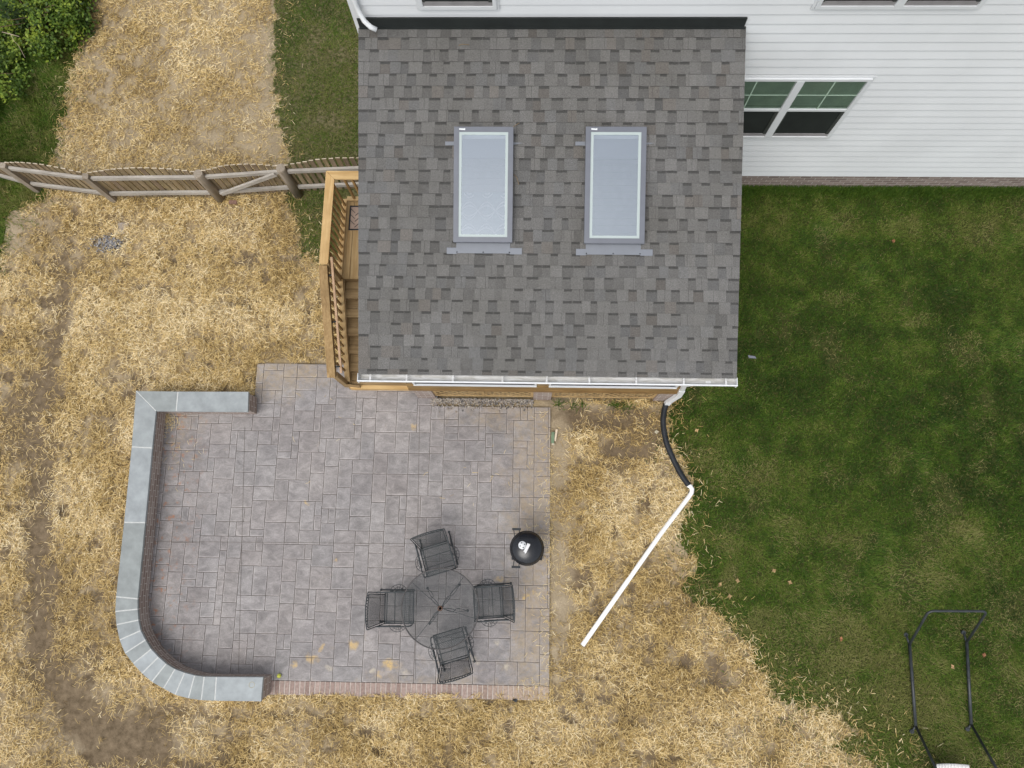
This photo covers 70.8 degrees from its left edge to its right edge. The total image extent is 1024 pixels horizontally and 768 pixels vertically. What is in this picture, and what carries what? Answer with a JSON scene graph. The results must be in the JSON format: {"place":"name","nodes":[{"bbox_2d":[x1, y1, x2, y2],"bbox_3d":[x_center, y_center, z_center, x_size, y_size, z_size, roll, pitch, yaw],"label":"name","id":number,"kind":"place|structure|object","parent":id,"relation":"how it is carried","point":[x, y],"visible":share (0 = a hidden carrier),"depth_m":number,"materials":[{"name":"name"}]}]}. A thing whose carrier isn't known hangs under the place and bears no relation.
{"place":"outdoors","nodes":[
{"label":"outdoors","id":0,"kind":"place"},
{"bbox_2d":[149,364,549,699],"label":"patio","id":1,"kind":"structure","parent":0,"point":[267,559],"depth_m":12.77,"materials":[{"name":"grey stone"}]},
{"bbox_2d":[365,584,413,631],"bbox_3d":[-2.003,3.747,12.045,0.710,0.937,0.772,-1,78,1],"label":"patio chair","id":2,"kind":"object","parent":1,"relation":"on","point":[387,592],"visible":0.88,"depth_m":12.07,"materials":[{"name":"metal"}]},
{"bbox_2d":[410,528,458,577],"bbox_3d":[-1.296,2.859,12.212,0.772,0.937,0.710,-16,78,-2],"label":"patio chair","id":3,"kind":"object","parent":1,"relation":"on","point":[422,549],"visible":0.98,"depth_m":12.24,"materials":[{"name":"metal"}]},
{"bbox_2d":[401,568,478,649],"bbox_3d":[-1.169,3.743,12.137,1.292,0.712,1.292,1,78,1],"label":"patio table","id":4,"kind":"object","parent":1,"relation":"on","point":[459,590],"visible":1,"depth_m":11.80,"materials":[{"name":"metal"}]},
{"bbox_2d":[428,627,475,683],"bbox_3d":[-0.981,4.437,11.878,0.771,0.937,0.710,-16,78,-2],"label":"patio chair","id":5,"kind":"object","parent":1,"relation":"on","point":[454,658],"visible":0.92,"depth_m":11.91,"materials":[{"name":"metal"}]},
{"bbox_2d":[430,398,533,412],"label":"pebbles","id":6,"kind":"object","parent":1,"relation":"on","point":[455,401],"visible":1,"depth_m":13.19,"materials":[{"name":"grey gravel"}]},
{"bbox_2d":[473,579,514,626],"bbox_3d":[-0.297,3.645,12.026,0.710,0.937,0.772,-4,78,1],"label":"patio chair","id":7,"kind":"object","parent":1,"relation":"on","point":[500,595],"visible":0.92,"depth_m":12.07,"materials":[{"name":"metal"}]},
{"bbox_2d":[163,4,875,759],"bbox_3d":[1.047,-0.019,13.216,18.969,0.046,10.705,31,81,7],"label":"stray straw","id":8,"kind":"object","parent":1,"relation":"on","point":[473,504],"visible":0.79,"depth_m":12.75,"materials":[{"name":"beige plant"}]},
{"bbox_2d":[510,528,547,567],"bbox_3d":[0.283,2.778,12.217,0.631,0.884,0.652,1,78,1],"label":"kettle grill","id":9,"kind":"object","parent":1,"relation":"on","point":[526,548],"visible":1,"depth_m":11.88,"materials":[{"name":"black metal"}]},
{"bbox_2d":[461,192,504,234],"bbox_3d":[-0.638,-2.741,12.730,1.500,0.014,1.400,1,78,1],"label":"rug","id":10,"kind":"object","parent":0,"point":[482,212],"visible":0.29,"depth_m":12.78,"materials":[{"name":"fabric"}]},
{"bbox_2d":[0,0,1023,767],"bbox_3d":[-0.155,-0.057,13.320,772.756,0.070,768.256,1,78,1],"label":"ground","id":11,"kind":"structure","parent":0,"point":[130,738],"depth_m":13.00,"materials":[{"name":"plant"}]},
{"bbox_2d":[0,42,33,104],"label":"shrub","id":12,"kind":"object","parent":11,"relation":"on","point":[4,56],"visible":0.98,"depth_m":14.52,"materials":[{"name":"green plant"}]},
{"bbox_2d":[0,0,100,69],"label":"shrub","id":13,"kind":"object","parent":11,"relation":"on","point":[21,14],"visible":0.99,"depth_m":14.60,"materials":[{"name":"green plant"}]},
{"bbox_2d":[0,0,119,275],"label":"wild grass","id":14,"kind":"structure","parent":11,"relation":"on","point":[12,113],"depth_m":14.61,"materials":[{"name":"green plant"}]},
{"bbox_2d":[88,233,132,253],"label":"gravel","id":15,"kind":"structure","parent":11,"relation":"on","point":[108,242],"depth_m":14.00,"materials":[{"name":"grey gravel"}]},
{"bbox_2d":[116,222,129,234],"bbox_3d":[-7.585,-3.033,14.076,0.244,0.056,0.243,1,78,1],"label":"paver","id":16,"kind":"object","parent":11,"relation":"on","point":[120,225],"visible":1,"depth_m":14.05,"materials":[{"name":"beige stone"}]},
{"bbox_2d":[0,157,357,203],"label":"fence","id":17,"kind":"object","parent":11,"relation":"on","point":[16,172],"visible":0.88,"depth_m":13.55,"materials":[{"name":"brown wood"}]},
{"bbox_2d":[201,163,290,195],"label":"gate","id":18,"kind":"structure","parent":17,"relation":"attached to","point":[270,174],"depth_m":13.48,"materials":[{"name":"wood"}]},
{"bbox_2d":[115,391,271,700],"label":"seat wall","id":19,"kind":"structure","parent":11,"relation":"on","point":[151,658],"depth_m":12.42,"materials":[{"name":"grey stone"}]},
{"bbox_2d":[229,200,237,204],"bbox_3d":[-5.449,-3.547,14.106,0.150,0.070,0.070,1,78,1],"label":"gate stop","id":20,"kind":"object","parent":11,"relation":"on","point":[231,202],"visible":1,"depth_m":14.07,"materials":[{"name":"brick"}]},
{"bbox_2d":[259,0,357,280],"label":"side grass","id":21,"kind":"structure","parent":11,"relation":"on","point":[320,91],"depth_m":14.60,"materials":[{"name":"green plant"}]},
{"bbox_2d":[319,171,408,390],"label":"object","id":22,"kind":"structure","parent":11,"relation":"on","point":[343,276],"depth_m":12.54,"materials":[{"name":"brown wood"}]},
{"bbox_2d":[348,206,357,229],"bbox_3d":[-2.536,-2.950,12.819,0.720,0.013,0.468,1,78,1],"label":"door mat","id":23,"kind":"object","parent":22,"relation":"on","point":[353,218],"depth_m":12.82,"materials":[{"name":"beige fabric"}]},
{"bbox_2d":[0,0,964,767],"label":"straw","id":24,"kind":"object","parent":11,"relation":"on","point":[588,554],"visible":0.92,"depth_m":12.88,"materials":[{"name":"beige plant"}]},
{"bbox_2d":[581,484,693,646],"bbox_3d":[2.221,3.140,12.523,0.179,0.093,3.367,35,81,8],"label":"drain pipe","id":25,"kind":"object","parent":24,"relation":"on","point":[636,568],"visible":1,"depth_m":12.49,"materials":[{"name":"white plastic"}]},
{"bbox_2d":[357,17,747,400],"bbox_3d":[0.529,-2.083,11.303,5.197,4.750,4.665,1,78,1],"label":"porch","id":26,"kind":"object","parent":11,"relation":"on","point":[548,313],"visible":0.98,"depth_m":9.75,"materials":[{"name":"grey"}]},
{"bbox_2d":[412,383,536,386],"bbox_3d":[-0.630,-0.161,11.142,2.040,1.680,0.070,1,78,1],"label":"porch window","id":27,"kind":"structure","parent":26,"relation":"in","point":[415,384],"depth_m":11.93,"materials":[{"name":"white plastic"}]},
{"bbox_2d":[445,127,521,253],"bbox_3d":[-0.382,-2.588,9.774,1.051,0.707,1.615,1,78,1],"label":"skylight","id":28,"kind":"object","parent":26,"relation":"on","point":[483,243],"visible":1,"depth_m":9.65,"materials":[{"name":"grey metal"}]},
{"bbox_2d":[549,384,677,388],"bbox_3d":[1.639,-0.134,11.083,2.100,1.680,0.070,1,78,1],"label":"porch window","id":29,"kind":"structure","parent":26,"relation":"in","point":[550,385],"depth_m":11.87,"materials":[{"name":"white plastic"}]},
{"bbox_2d":[575,127,652,255],"bbox_3d":[1.375,-2.567,9.729,1.061,0.710,1.625,1,78,1],"label":"skylight","id":30,"kind":"object","parent":26,"relation":"on","point":[613,245],"visible":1,"depth_m":9.60,"materials":[{"name":"grey metal"}]},
{"bbox_2d":[664,381,710,405],"bbox_3d":[2.774,0.155,11.469,0.230,3.138,0.368,1,78,1],"label":"downspout","id":31,"kind":"object","parent":26,"relation":"attached to","point":[675,397],"visible":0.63,"depth_m":12.39,"materials":[{"name":"white paint"}]},
{"bbox_2d":[660,403,690,486],"bbox_3d":[2.866,1.091,12.893,0.271,0.169,1.538,-13,78,-1],"label":"drain hose","id":32,"kind":"object","parent":31,"relation":"attached to","point":[680,473],"visible":1,"depth_m":12.88,"materials":[{"name":"black plastic"}]},
{"bbox_2d":[551,432,554,444],"bbox_3d":[0.737,0.986,13.012,0.065,0.080,0.239,1,78,1],"label":"timber offcut","id":33,"kind":"object","parent":11,"relation":"on","point":[552,437],"visible":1,"depth_m":12.98,"materials":[{"name":"green wood"}]},
{"bbox_2d":[550,398,641,412],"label":"weeds","id":34,"kind":"object","parent":11,"relation":"on","point":[581,405],"visible":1,"depth_m":13.14,"materials":[{"name":"green plant"}]},
{"bbox_2d":[347,0,1023,188],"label":"house","id":35,"kind":"structure","parent":11,"relation":"on","point":[888,93],"depth_m":10.71,"materials":[{"name":"plastic"}]},
{"bbox_2d":[415,0,499,9],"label":"window","id":36,"kind":"structure","parent":35,"relation":"in","point":[421,4],"depth_m":9.22,"materials":[{"name":"white plastic"}]},
{"bbox_2d":[743,75,876,138],"bbox_3d":[4.159,-4.335,11.364,2.350,1.680,0.076,1,78,1],"label":"window","id":37,"kind":"structure","parent":35,"relation":"in","point":[788,120],"depth_m":11.21,"materials":[{"name":"white plastic"}]},
{"bbox_2d":[811,0,986,9],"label":"window","id":38,"kind":"structure","parent":35,"relation":"in","point":[818,4],"depth_m":9.07,"materials":[{"name":"white plastic"}]},
{"bbox_2d":[640,186,1023,767],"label":"lawn","id":39,"kind":"structure","parent":11,"relation":"on","point":[891,540],"depth_m":12.81,"materials":[{"name":"green plant"}]},
{"bbox_2d":[742,184,1023,204],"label":"foundation grass","id":40,"kind":"structure","parent":39,"relation":"on","point":[1000,190],"depth_m":13.83,"materials":[{"name":"green plant"}]},
{"bbox_2d":[904,610,996,767],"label":"hammock stand","id":41,"kind":"object","parent":39,"relation":"on","point":[967,640],"visible":1,"depth_m":11.89,"materials":[{"name":"black metal"}]},
{"bbox_2d":[936,763,969,767],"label":"hammock","id":42,"kind":"object","parent":41,"relation":"hanging from","point":[947,765],"visible":0.99,"depth_m":11.46,"materials":[{"name":"white fabric"}]}
]}

